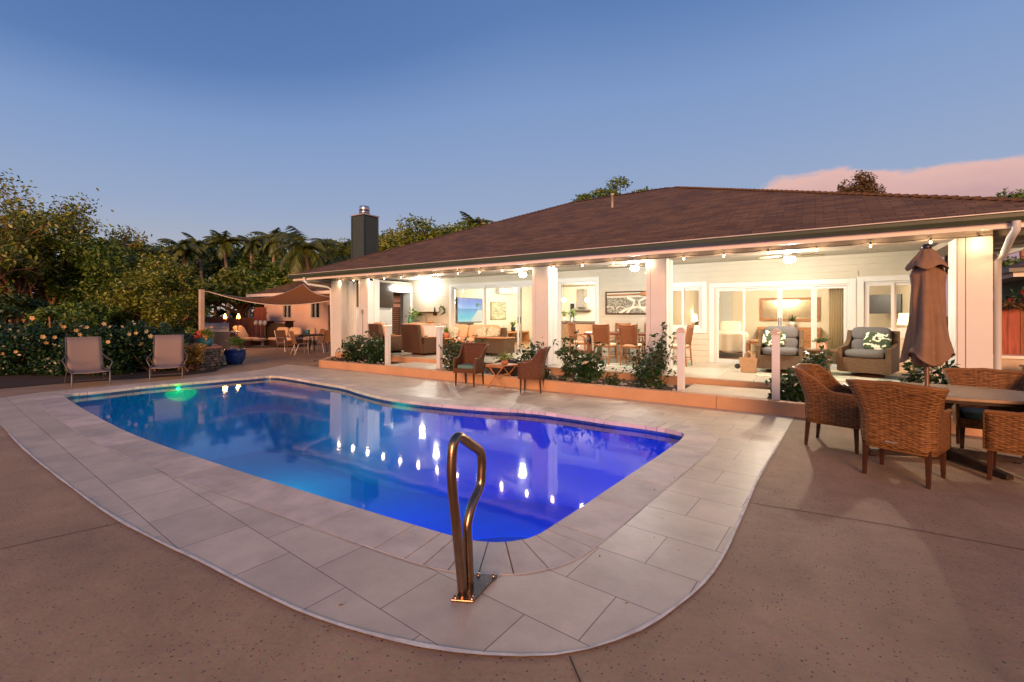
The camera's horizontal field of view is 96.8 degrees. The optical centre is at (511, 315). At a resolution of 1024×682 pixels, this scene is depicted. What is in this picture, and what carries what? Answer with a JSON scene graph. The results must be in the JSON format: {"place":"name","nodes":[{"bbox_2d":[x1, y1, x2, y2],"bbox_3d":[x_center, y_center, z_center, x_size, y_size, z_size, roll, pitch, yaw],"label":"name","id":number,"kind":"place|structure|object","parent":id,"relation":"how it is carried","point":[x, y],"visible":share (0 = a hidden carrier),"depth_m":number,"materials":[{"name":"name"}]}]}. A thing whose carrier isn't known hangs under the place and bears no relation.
{"place":"outdoors","nodes":[
{"label":"outdoors","id":0,"kind":"place"},
{"bbox_2d":[0,362,229,387],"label":"garden soil","id":1,"kind":"structure","parent":0,"point":[12,380],"depth_m":10.90,"materials":[{"name":"brown soil"}]},
{"bbox_2d":[0,320,63,375],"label":"hibiscus shrub","id":2,"kind":"object","parent":1,"relation":"on","point":[12,362],"visible":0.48,"depth_m":11.31,"materials":[{"name":"green plant"}]},
{"bbox_2d":[4,316,105,376],"bbox_3d":[-11.531,0.881,11.620,1.803,1.738,1.856,0,0,34],"label":"hibiscus shrub","id":3,"kind":"object","parent":1,"relation":"on","point":[38,348],"visible":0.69,"depth_m":11.27,"materials":[{"name":"green plant"}]},
{"bbox_2d":[43,325,126,374],"bbox_3d":[-10.717,1.000,11.646,1.664,1.537,1.726,0,0,34],"label":"hibiscus shrub","id":4,"kind":"object","parent":1,"relation":"on","point":[109,333],"visible":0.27,"depth_m":11.36,"materials":[{"name":"green plant"}]},
{"bbox_2d":[82,319,157,375],"bbox_3d":[-10.381,0.897,11.849,1.792,1.630,1.700,0,0,-15],"label":"hibiscus shrub","id":5,"kind":"object","parent":1,"relation":"on","point":[118,364],"visible":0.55,"depth_m":11.64,"materials":[{"name":"green plant"}]},
{"bbox_2d":[105,321,188,371],"bbox_3d":[-9.747,0.915,12.349,1.743,1.549,1.802,0,0,13],"label":"hibiscus shrub","id":6,"kind":"object","parent":1,"relation":"on","point":[141,342],"visible":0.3,"depth_m":11.98,"materials":[{"name":"green plant"}]},
{"bbox_2d":[132,327,192,370],"bbox_3d":[-9.532,1.032,12.837,1.770,1.421,1.884,0,0,34],"label":"hibiscus shrub","id":7,"kind":"object","parent":1,"relation":"on","point":[187,336],"visible":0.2,"depth_m":12.41,"materials":[{"name":"green plant"}]},
{"bbox_2d":[177,342,207,370],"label":"croton shrub","id":8,"kind":"object","parent":1,"relation":"on","point":[194,355],"visible":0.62,"depth_m":12.12,"materials":[{"name":"green plant"}]},
{"bbox_2d":[184,343,221,370],"bbox_3d":[-9.168,1.192,13.371,2.728,0.655,0.880,0,0,40],"label":"stone planter","id":9,"kind":"object","parent":1,"relation":"on","point":[212,355],"visible":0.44,"depth_m":12.54,"materials":[{"name":"stone"}]},
{"bbox_2d":[0,364,793,655],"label":"paving","id":10,"kind":"structure","parent":0,"point":[639,568],"depth_m":2.98,"materials":[{"name":"ceramic"}]},
{"bbox_2d":[453,342,488,386],"bbox_3d":[-0.894,1.049,9.824,0.677,0.903,0.588,0,0,24],"label":"patio chair","id":11,"kind":"object","parent":10,"relation":"on","point":[469,359],"visible":1,"depth_m":9.83,"materials":[{"name":"wicker"}]},
{"bbox_2d":[446,432,497,602],"bbox_3d":[-0.214,1.052,2.458,0.111,0.884,0.372,0,0,27],"label":"pool handrail","id":12,"kind":"object","parent":10,"relation":"on","point":[471,588],"visible":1,"depth_m":2.41,"materials":[{"name":"brown metal"}]},
{"bbox_2d":[518,346,550,393],"bbox_3d":[0.450,1.049,8.919,0.579,0.903,0.654,0,0,13],"label":"patio chair","id":13,"kind":"object","parent":10,"relation":"on","point":[533,368],"visible":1,"depth_m":8.69,"materials":[{"name":"wicker"}]},
{"bbox_2d":[0,316,947,388],"bbox_3d":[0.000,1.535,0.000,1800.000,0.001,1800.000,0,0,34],"label":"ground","id":14,"kind":"structure","parent":0,"point":[946,363],"depth_m":11.43,"materials":[{"name":"soil"}]},
{"bbox_2d":[0,291,72,336],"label":"garden tree","id":15,"kind":"object","parent":14,"relation":"on","point":[15,304],"visible":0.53,"depth_m":15.48,"materials":[{"name":"green plant"}]},
{"bbox_2d":[0,232,110,322],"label":"garden tree","id":16,"kind":"object","parent":14,"relation":"on","point":[5,252],"visible":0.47,"depth_m":17.27,"materials":[{"name":"green plant"}]},
{"bbox_2d":[18,299,126,335],"bbox_3d":[-14.559,0.522,15.073,2.576,2.238,2.908,0,0,34],"label":"garden tree","id":17,"kind":"object","parent":14,"relation":"on","point":[70,312],"visible":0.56,"depth_m":14.86,"materials":[{"name":"green plant"}]},
{"bbox_2d":[0,168,160,325],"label":"garden tree","id":18,"kind":"object","parent":14,"relation":"on","point":[26,223],"visible":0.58,"depth_m":18.49,"materials":[{"name":"green plant"}]},
{"bbox_2d":[42,232,159,327],"bbox_3d":[-17.297,-0.908,19.613,4.192,5.030,4.052,0,0,34],"label":"garden tree","id":19,"kind":"object","parent":14,"relation":"on","point":[102,263],"visible":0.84,"depth_m":18.48,"materials":[{"name":"green plant"}]},
{"bbox_2d":[0,282,206,338],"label":"side woods","id":20,"kind":"object","parent":14,"relation":"on","point":[117,321],"visible":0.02,"depth_m":21.92,"materials":[{"name":"green plant"}]},
{"bbox_2d":[11,251,263,319],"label":"woods","id":21,"kind":"object","parent":14,"relation":"on","point":[222,312],"visible":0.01,"depth_m":40.46,"materials":[{"name":"green plant"}]},
{"bbox_2d":[90,249,209,333],"bbox_3d":[-13.613,-0.464,17.389,3.278,4.153,3.591,0,0,34],"label":"garden tree","id":22,"kind":"object","parent":14,"relation":"on","point":[146,282],"visible":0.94,"depth_m":17.00,"materials":[{"name":"green plant"}]},
{"bbox_2d":[158,238,208,324],"bbox_3d":[-22.247,-1.887,30.728,2.916,6.776,3.203,0,0,34],"label":"palm tree","id":23,"kind":"object","parent":14,"relation":"on","point":[185,249],"visible":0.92,"depth_m":30.56,"materials":[{"name":"green plant"}]},
{"bbox_2d":[182,232,218,317],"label":"palm tree","id":24,"kind":"object","parent":14,"relation":"on","point":[203,242],"visible":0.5,"depth_m":35.88,"materials":[{"name":"green plant"}]},
{"bbox_2d":[178,244,263,317],"bbox_3d":[-26.310,-2.530,40.581,7.686,8.365,7.645,0,0,-5],"label":"background tree","id":25,"kind":"object","parent":14,"relation":"on","point":[204,266],"visible":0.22,"depth_m":39.05,"materials":[{"name":"green plant"}]},
{"bbox_2d":[202,230,249,317],"bbox_3d":[-21.006,-2.276,33.162,3.161,7.555,2.776,0,0,34],"label":"palm tree","id":26,"kind":"object","parent":14,"relation":"on","point":[226,248],"visible":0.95,"depth_m":32.78,"materials":[{"name":"green plant"}]},
{"bbox_2d":[197,265,263,317],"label":"background tree","id":27,"kind":"object","parent":14,"relation":"on","point":[225,285],"visible":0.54,"depth_m":28.98,"materials":[{"name":"green plant"}]},
{"bbox_2d":[202,233,277,317],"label":"background tree","id":28,"kind":"object","parent":14,"relation":"on","point":[243,257],"visible":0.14,"depth_m":40.02,"materials":[{"name":"green plant"}]},
{"bbox_2d":[236,235,264,317],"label":"palm tree","id":29,"kind":"object","parent":14,"relation":"on","point":[252,244],"visible":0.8,"depth_m":38.40,"materials":[{"name":"green plant"}]},
{"bbox_2d":[231,260,300,307],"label":"background tree","id":30,"kind":"object","parent":14,"relation":"on","point":[272,278],"visible":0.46,"depth_m":28.99,"materials":[{"name":"green plant"}]},
{"bbox_2d":[250,227,290,263],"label":"palm tree","id":31,"kind":"object","parent":14,"relation":"on","point":[268,248],"visible":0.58,"depth_m":33.99,"materials":[{"name":"green plant"}]},
{"bbox_2d":[235,232,315,275],"bbox_3d":[-19.698,-2.994,39.927,7.942,9.206,8.050,0,0,34],"label":"background tree","id":32,"kind":"object","parent":14,"relation":"on","point":[258,260],"visible":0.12,"depth_m":38.22,"materials":[{"name":"green plant"}]},
{"bbox_2d":[262,226,344,274],"bbox_3d":[-12.211,-1.752,26.383,4.471,6.508,3.626,0,0,11],"label":"palm tree","id":33,"kind":"object","parent":14,"relation":"on","point":[301,251],"visible":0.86,"depth_m":26.38,"materials":[{"name":"green plant"}]},
{"bbox_2d":[310,238,350,264],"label":"palm tree","id":34,"kind":"object","parent":14,"relation":"on","point":[336,255],"visible":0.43,"depth_m":29.53,"materials":[{"name":"green plant"}]},
{"bbox_2d":[379,213,450,251],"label":"background tree","id":35,"kind":"object","parent":14,"relation":"on","point":[393,241],"visible":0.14,"depth_m":31.57,"materials":[{"name":"green plant"}]},
{"bbox_2d":[404,216,478,242],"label":"background tree","id":36,"kind":"object","parent":14,"relation":"on","point":[423,225],"visible":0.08,"depth_m":31.77,"materials":[{"name":"green plant"}]},
{"bbox_2d":[571,176,654,201],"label":"background tree","id":37,"kind":"object","parent":14,"relation":"on","point":[608,192],"visible":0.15,"depth_m":29.55,"materials":[{"name":"green plant"}]},
{"bbox_2d":[836,170,886,193],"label":"background tree","id":38,"kind":"object","parent":14,"relation":"on","point":[865,183],"visible":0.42,"depth_m":30.70,"materials":[{"name":"green plant"}]},
{"bbox_2d":[1002,309,1023,354],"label":"board fence","id":39,"kind":"object","parent":14,"relation":"on","point":[1013,332],"visible":0.1,"depth_m":9.63,"materials":[{"name":"red wood"}]},
{"bbox_2d":[1002,261,1023,308],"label":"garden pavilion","id":40,"kind":"structure","parent":14,"relation":"on","point":[1013,276],"depth_m":12.83,"materials":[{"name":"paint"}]},
{"bbox_2d":[1002,354,1023,370],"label":"yard wall","id":41,"kind":"structure","parent":14,"relation":"on","point":[1011,362],"depth_m":9.02,"materials":[{"name":"paint"}]},
{"bbox_2d":[0,341,1023,681],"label":"patio concrete","id":42,"kind":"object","parent":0,"point":[784,593],"visible":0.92,"depth_m":2.38,"materials":[{"name":"brown concrete"}]},
{"bbox_2d":[61,336,112,387],"bbox_3d":[-9.392,1.000,10.059,1.255,1.011,0.796,0,0,41],"label":"sun lounger","id":43,"kind":"object","parent":42,"relation":"on","point":[83,355],"visible":1,"depth_m":10.29,"materials":[{"name":"beige fabric"}]},
{"bbox_2d":[146,335,187,380],"bbox_3d":[-8.357,1.000,11.045,0.796,1.011,1.255,0,0,-35],"label":"sun lounger","id":44,"kind":"object","parent":42,"relation":"on","point":[168,351],"visible":0.98,"depth_m":11.36,"materials":[{"name":"beige fabric"}]},
{"bbox_2d":[141,294,212,335],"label":"garden tree","id":45,"kind":"object","parent":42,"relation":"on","point":[194,325],"visible":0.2,"depth_m":20.38,"materials":[{"name":"green plant"}]},
{"bbox_2d":[197,288,204,337],"bbox_3d":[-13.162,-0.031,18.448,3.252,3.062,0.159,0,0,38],"label":"sail pole","id":46,"kind":"object","parent":42,"relation":"on","point":[201,309],"visible":0.53,"depth_m":17.43,"materials":[{"name":"wood"}]},
{"bbox_2d":[205,284,329,305],"bbox_3d":[-10.035,-0.997,18.368,4.163,1.279,9.440,0,0,-32],"label":"shade sail","id":47,"kind":"object","parent":46,"relation":"attached to","point":[302,294],"visible":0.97,"depth_m":18.59,"materials":[{"name":"fabric"}]},
{"bbox_2d":[194,323,238,349],"bbox_3d":[-12.085,0.900,18.473,1.700,1.180,0.625,0,0,-32],"label":"barbecue grill","id":48,"kind":"object","parent":42,"relation":"on","point":[221,335],"visible":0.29,"depth_m":18.40,"materials":[{"name":"metal"}]},
{"bbox_2d":[188,318,266,340],"bbox_3d":[-16.765,0.816,26.780,4.979,1.369,0.060,0,0,6],"label":"board fence","id":49,"kind":"object","parent":42,"relation":"on","point":[247,324],"visible":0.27,"depth_m":26.70,"materials":[{"name":"red wood"}]},
{"bbox_2d":[223,336,246,364],"bbox_3d":[-8.530,1.052,14.001,0.624,0.895,0.643,0,0,34],"label":"pot","id":50,"kind":"object","parent":42,"relation":"on","point":[237,356],"visible":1,"depth_m":13.84,"materials":[{"name":"blue ceramic"}]},
{"bbox_2d":[233,325,266,345],"bbox_3d":[-12.363,0.948,21.483,1.480,0.944,0.680,0,0,11],"label":"cushioned recliner","id":51,"kind":"object","parent":42,"relation":"on","point":[250,341],"visible":0.88,"depth_m":21.33,"materials":[{"name":"fabric"}]},
{"bbox_2d":[254,307,266,342],"bbox_3d":[-14.058,0.518,25.424,1.383,1.963,0.060,0,0,35],"label":"board fence","id":52,"kind":"object","parent":42,"relation":"on","point":[260,313],"visible":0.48,"depth_m":25.43,"materials":[{"name":"red wood"}]},
{"bbox_2d":[264,327,304,345],"bbox_3d":[-10.883,1.004,21.819,1.660,0.871,0.818,0,0,14],"label":"patio sofa","id":53,"kind":"object","parent":42,"relation":"on","point":[270,341],"visible":0.55,"depth_m":21.63,"materials":[{"name":"fabric"}]},
{"bbox_2d":[246,281,399,343],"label":"guest house","id":54,"kind":"structure","parent":42,"relation":"on","point":[314,315],"depth_m":25.40,"materials":[{"name":"white paint"}]},
{"bbox_2d":[35,374,716,574],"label":"swimming pool","id":55,"kind":"structure","parent":42,"relation":"in","point":[363,464],"depth_m":7.22,"materials":[{"name":"liquid"}]},
{"bbox_2d":[319,356,981,436],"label":"garden curb","id":56,"kind":"structure","parent":42,"relation":"on","point":[769,406],"depth_m":8.23,"materials":[{"name":"paint"}]},
{"bbox_2d":[314,358,952,415],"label":"planting soil","id":57,"kind":"structure","parent":56,"relation":"in","point":[562,379],"depth_m":9.25,"materials":[{"name":"soil"}]},
{"bbox_2d":[336,331,371,361],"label":"bed shrub","id":58,"kind":"object","parent":57,"relation":"on","point":[355,352],"visible":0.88,"depth_m":13.18,"materials":[{"name":"green plant"}]},
{"bbox_2d":[359,333,393,363],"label":"bed shrub","id":59,"kind":"object","parent":57,"relation":"on","point":[375,349],"visible":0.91,"depth_m":12.68,"materials":[{"name":"green plant"}]},
{"bbox_2d":[435,324,443,369],"bbox_3d":[-1.769,0.797,11.113,0.164,1.165,0.164,0,0,34],"label":"post","id":60,"kind":"object","parent":57,"relation":"on","point":[439,341],"visible":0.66,"depth_m":11.08,"materials":[{"name":"white paint"}]},
{"bbox_2d":[439,337,472,370],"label":"bed shrub","id":61,"kind":"object","parent":57,"relation":"on","point":[448,354],"visible":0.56,"depth_m":11.13,"materials":[{"name":"green plant"}]},
{"bbox_2d":[552,330,590,380],"bbox_3d":[1.202,0.848,9.470,0.754,1.128,0.580,0,0,-35],"label":"bed shrub","id":62,"kind":"object","parent":57,"relation":"on","point":[569,371],"visible":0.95,"depth_m":9.39,"materials":[{"name":"green plant"}]},
{"bbox_2d":[572,341,605,383],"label":"bed shrub","id":63,"kind":"object","parent":57,"relation":"on","point":[587,368],"visible":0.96,"depth_m":9.00,"materials":[{"name":"green plant"}]},
{"bbox_2d":[622,332,676,388],"bbox_3d":[2.621,0.919,8.543,1.062,1.244,1.129,0,0,-23],"label":"bed shrub","id":64,"kind":"object","parent":57,"relation":"on","point":[649,378],"visible":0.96,"depth_m":8.39,"materials":[{"name":"green plant"}]},
{"bbox_2d":[676,328,685,390],"bbox_3d":[2.982,0.797,8.019,0.164,1.165,0.164,0,0,34],"label":"lamp post","id":65,"kind":"object","parent":57,"relation":"on","point":[680,359],"visible":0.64,"depth_m":7.97,"materials":[{"name":"white paint"}]},
{"bbox_2d":[770,329,780,399],"bbox_3d":[4.163,0.797,7.175,0.164,1.165,0.164,0,0,34],"label":"lamp post","id":66,"kind":"object","parent":57,"relation":"on","point":[775,366],"visible":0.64,"depth_m":7.12,"materials":[{"name":"white paint"}]},
{"bbox_2d":[765,370,803,401],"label":"bed shrub","id":67,"kind":"object","parent":57,"relation":"on","point":[788,388],"visible":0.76,"depth_m":7.20,"materials":[{"name":"green plant"}]},
{"bbox_2d":[783,345,831,401],"bbox_3d":[4.711,0.967,7.209,0.671,1.006,0.957,0,0,-4],"label":"bed shrub","id":68,"kind":"object","parent":57,"relation":"on","point":[820,360],"visible":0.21,"depth_m":7.21,"materials":[{"name":"green plant"}]},
{"bbox_2d":[897,357,939,383],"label":"bed shrub","id":69,"kind":"object","parent":57,"relation":"on","point":[910,374],"visible":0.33,"depth_m":6.47,"materials":[{"name":"green plant"}]},
{"bbox_2d":[287,186,1023,388],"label":"house","id":70,"kind":"structure","parent":42,"relation":"on","point":[655,227],"depth_m":10.38,"materials":[{"name":"white paint"}]},
{"bbox_2d":[350,206,378,258],"bbox_3d":[-5.496,-1.290,16.989,0.770,5.580,0.730,0,0,34],"label":"chimney stack","id":71,"kind":"object","parent":70,"relation":"attached to","point":[364,231],"visible":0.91,"depth_m":16.79,"materials":[{"name":"grey"}]},
{"bbox_2d":[357,281,392,307],"bbox_3d":[-4.725,-0.720,15.763,0.095,0.880,1.520,0,0,34],"label":"television","id":72,"kind":"object","parent":70,"relation":"attached to","point":[386,295],"depth_m":16.07,"materials":[{"name":"black plastic"}]},
{"bbox_2d":[391,350,496,357],"bbox_3d":[-2.288,1.165,14.182,3.700,0.009,2.100,0,0,34],"label":"area rug","id":73,"kind":"object","parent":70,"relation":"on","point":[407,353],"visible":0.14,"depth_m":13.50,"materials":[{"name":"carpet"}]},
{"bbox_2d":[368,322,402,352],"bbox_3d":[-3.928,0.686,14.272,0.987,0.948,0.870,0,0,-42],"label":"recliner","id":74,"kind":"object","parent":73,"relation":"on","point":[377,328],"visible":0.62,"depth_m":13.98,"materials":[{"name":"brown wicker"}]},
{"bbox_2d":[401,323,444,354],"bbox_3d":[-2.658,0.686,13.476,0.870,0.948,0.987,0,0,40],"label":"recliner","id":75,"kind":"object","parent":73,"relation":"on","point":[416,340],"visible":0.95,"depth_m":13.12,"materials":[{"name":"brown"}]},
{"bbox_2d":[444,324,506,354],"bbox_3d":[-1.262,0.725,14.281,2.100,0.871,0.840,0,0,34],"label":"outdoor sofa","id":76,"kind":"object","parent":73,"relation":"on","point":[461,331],"visible":0.58,"depth_m":14.22,"materials":[{"name":"fabric"}]},
{"bbox_2d":[456,297,482,322],"bbox_3d":[-1.581,-0.200,17.270,0.053,0.920,1.548,0,0,34],"label":"television","id":77,"kind":"object","parent":70,"relation":"attached to","point":[469,309],"visible":0.99,"depth_m":17.19,"materials":[{"name":"blue plastic"}]},
{"bbox_2d":[452,284,531,351],"bbox_3d":[-0.544,0.085,15.210,3.730,2.170,0.117,0,0,34],"label":"sliding door","id":78,"kind":"structure","parent":70,"relation":"in","point":[484,288],"depth_m":15.19,"materials":[{"name":"white paint"}]},
{"bbox_2d":[473,336,515,356],"bbox_3d":[-0.512,0.895,13.242,1.080,0.530,0.600,0,0,34],"label":"wicker ottoman","id":79,"kind":"object","parent":70,"relation":"on","point":[497,345],"visible":0.73,"depth_m":12.94,"materials":[{"name":"brown wicker"}]},
{"bbox_2d":[490,302,505,319],"bbox_3d":[-0.559,-0.185,18.831,0.038,0.730,1.080,0,0,34],"label":"beach picture","id":80,"kind":"object","parent":70,"relation":"attached to","point":[497,310],"visible":1,"depth_m":18.77,"materials":[{"name":"paper"}]},
{"bbox_2d":[558,281,594,354],"bbox_3d":[1.924,0.085,13.576,1.290,2.170,0.110,0,0,34],"label":"sliding door","id":81,"kind":"structure","parent":70,"relation":"in","point":[559,284],"depth_m":13.84,"materials":[{"name":"white paint"}]},
{"bbox_2d":[562,324,593,350],"bbox_3d":[2.223,0.688,14.830,1.960,0.835,0.930,0,0,34],"label":"cabinet","id":82,"kind":"object","parent":70,"relation":"on","point":[582,328],"visible":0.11,"depth_m":14.34,"materials":[{"name":"white wood"}]},
{"bbox_2d":[605,291,645,313],"bbox_3d":[3.314,-0.350,12.497,1.600,0.630,0.087,0,0,34],"label":"wall painting","id":83,"kind":"object","parent":70,"relation":"attached to","point":[628,302],"depth_m":12.61,"materials":[{"name":"multicoloured wood"}]},
{"bbox_2d":[561,357,697,370],"bbox_3d":[2.890,1.165,11.225,2.800,0.009,2.100,0,0,34],"label":"area rug","id":84,"kind":"object","parent":70,"relation":"on","point":[613,363],"visible":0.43,"depth_m":10.97,"materials":[{"name":"carpet"}]},
{"bbox_2d":[592,324,617,364],"bbox_3d":[2.247,0.680,10.981,0.498,0.963,0.531,0,0,36],"label":"rattan chair","id":85,"kind":"object","parent":84,"relation":"on","point":[601,333],"visible":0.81,"depth_m":10.83,"materials":[{"name":"wicker"}]},
{"bbox_2d":[619,324,642,365],"bbox_3d":[2.796,0.680,10.665,0.498,0.963,0.531,0,0,32],"label":"rattan chair","id":86,"kind":"object","parent":84,"relation":"on","point":[628,336],"visible":0.91,"depth_m":10.52,"materials":[{"name":"wicker"}]},
{"bbox_2d":[339,233,997,281],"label":"string lights","id":87,"kind":"object","parent":70,"relation":"hanging from","point":[930,240],"visible":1,"depth_m":8.58,"materials":[{"name":"white plastic"}]},
{"bbox_2d":[673,286,701,328],"bbox_3d":[4.515,-0.200,11.856,0.850,1.080,0.110,0,0,34],"label":"window","id":88,"kind":"structure","parent":70,"relation":"in","point":[683,289],"depth_m":11.83,"materials":[{"name":"white paint"}]},
{"bbox_2d":[694,321,749,352],"bbox_3d":[6.127,0.609,13.595,1.773,0.873,1.970,0,0,34],"label":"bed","id":89,"kind":"object","parent":70,"relation":"in","point":[730,336],"visible":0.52,"depth_m":12.61,"materials":[{"name":"white fabric"}]},
{"bbox_2d":[719,292,731,326],"bbox_3d":[6.954,0.195,15.213,0.720,1.950,0.118,0,0,34],"label":"interior door","id":90,"kind":"structure","parent":70,"relation":"in","point":[725,306],"depth_m":15.12,"materials":[{"name":"white paint"}]},
{"bbox_2d":[739,351,756,372],"bbox_3d":[4.846,0.943,9.326,0.327,0.441,0.176,0,0,34],"label":"tote bag","id":91,"kind":"object","parent":70,"relation":"on","point":[748,365],"visible":1,"depth_m":9.26,"materials":[{"name":"fabric"}]},
{"bbox_2d":[714,284,848,367],"bbox_3d":[6.242,0.240,10.705,2.720,1.860,0.117,0,0,34],"label":"sliding door","id":92,"kind":"structure","parent":70,"relation":"in","point":[813,288],"depth_m":10.63,"materials":[{"name":"white paint"}]},
{"bbox_2d":[760,297,819,320],"bbox_3d":[8.622,-0.190,14.164,1.600,0.720,0.058,0,0,34],"label":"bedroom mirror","id":93,"kind":"object","parent":70,"relation":"attached to","point":[795,307],"visible":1,"depth_m":14.16,"materials":[{"name":"mirror"}]},
{"bbox_2d":[829,288,843,363],"bbox_3d":[7.329,0.110,10.282,0.284,2.080,0.104,0,0,34],"label":"curtain","id":94,"kind":"object","parent":70,"relation":"hanging from","point":[836,317],"visible":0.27,"depth_m":10.29,"materials":[{"name":"fabric"}]},
{"bbox_2d":[755,368,931,382],"bbox_3d":[6.341,1.165,8.874,2.650,0.009,2.000,0,0,34],"label":"area rug","id":95,"kind":"object","parent":70,"relation":"in","point":[840,376],"visible":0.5,"depth_m":8.64,"materials":[{"name":"carpet"}]},
{"bbox_2d":[756,326,803,373],"bbox_3d":[5.534,0.694,9.385,0.820,0.932,0.860,0,0,34],"label":"lounge chair","id":96,"kind":"object","parent":95,"relation":"on","point":[791,343],"visible":0.84,"depth_m":9.25,"materials":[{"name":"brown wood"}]},
{"bbox_2d":[837,327,899,377],"bbox_3d":[6.879,0.694,8.778,0.860,0.932,0.820,0,0,-41],"label":"lounge chair","id":97,"kind":"object","parent":95,"relation":"on","point":[873,352],"visible":1,"depth_m":8.64,"materials":[{"name":"brown wicker"}]},
{"bbox_2d":[869,294,901,313],"bbox_3d":[10.324,-0.310,12.484,0.330,0.520,0.800,0,0,-21],"label":"bedroom television","id":98,"kind":"object","parent":70,"relation":"attached to","point":[879,304],"visible":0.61,"depth_m":12.45,"materials":[{"name":"black plastic"}]},
{"bbox_2d":[864,280,910,331],"bbox_3d":[7.965,-0.185,9.566,0.910,1.070,0.110,0,0,34],"label":"window","id":99,"kind":"structure","parent":70,"relation":"in","point":[893,284],"depth_m":9.53,"materials":[{"name":"white paint"}]},
{"bbox_2d":[681,383,770,398],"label":"step slab","id":100,"kind":"structure","parent":42,"relation":"on","point":[731,391],"depth_m":7.80,"materials":[{"name":"beige concrete"}]},
{"bbox_2d":[791,363,860,453],"bbox_3d":[3.704,1.041,5.290,0.718,0.918,0.670,0,0,-41],"label":"wicker armchair","id":101,"kind":"object","parent":42,"relation":"on","point":[829,398],"visible":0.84,"depth_m":5.15,"materials":[{"name":"brown wicker"}]},
{"bbox_2d":[845,379,951,488],"bbox_3d":[3.619,1.041,4.227,0.650,0.918,0.736,0,0,-35],"label":"wicker armchair","id":102,"kind":"object","parent":42,"relation":"on","point":[913,419],"visible":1,"depth_m":4.06,"materials":[{"name":"brown wicker"}]},
{"bbox_2d":[898,244,954,458],"bbox_3d":[4.512,0.362,4.928,0.422,2.276,0.428,0,0,7],"label":"patio umbrella","id":103,"kind":"object","parent":42,"relation":"on","point":[927,344],"visible":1,"depth_m":4.83,"materials":[{"name":"fabric"}]},
{"bbox_2d":[843,382,1023,479],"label":"oval table","id":104,"kind":"object","parent":42,"relation":"on","point":[959,394],"visible":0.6,"depth_m":4.54,"materials":[{"name":"wood"}]},
{"bbox_2d":[941,368,1023,458],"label":"wicker armchair","id":105,"kind":"object","parent":42,"relation":"on","point":[967,416],"visible":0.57,"depth_m":5.16,"materials":[{"name":"brown wicker"}]},
{"bbox_2d":[982,406,1023,479],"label":"wicker armchair","id":106,"kind":"object","parent":42,"relation":"on","point":[1002,429],"visible":0.91,"depth_m":4.08,"materials":[{"name":"brown wicker"}]},
{"bbox_2d":[0,0,1023,315],"label":"sky","id":107,"kind":"structure","parent":0,"point":[195,118],"materials":[{"name":"blue"}]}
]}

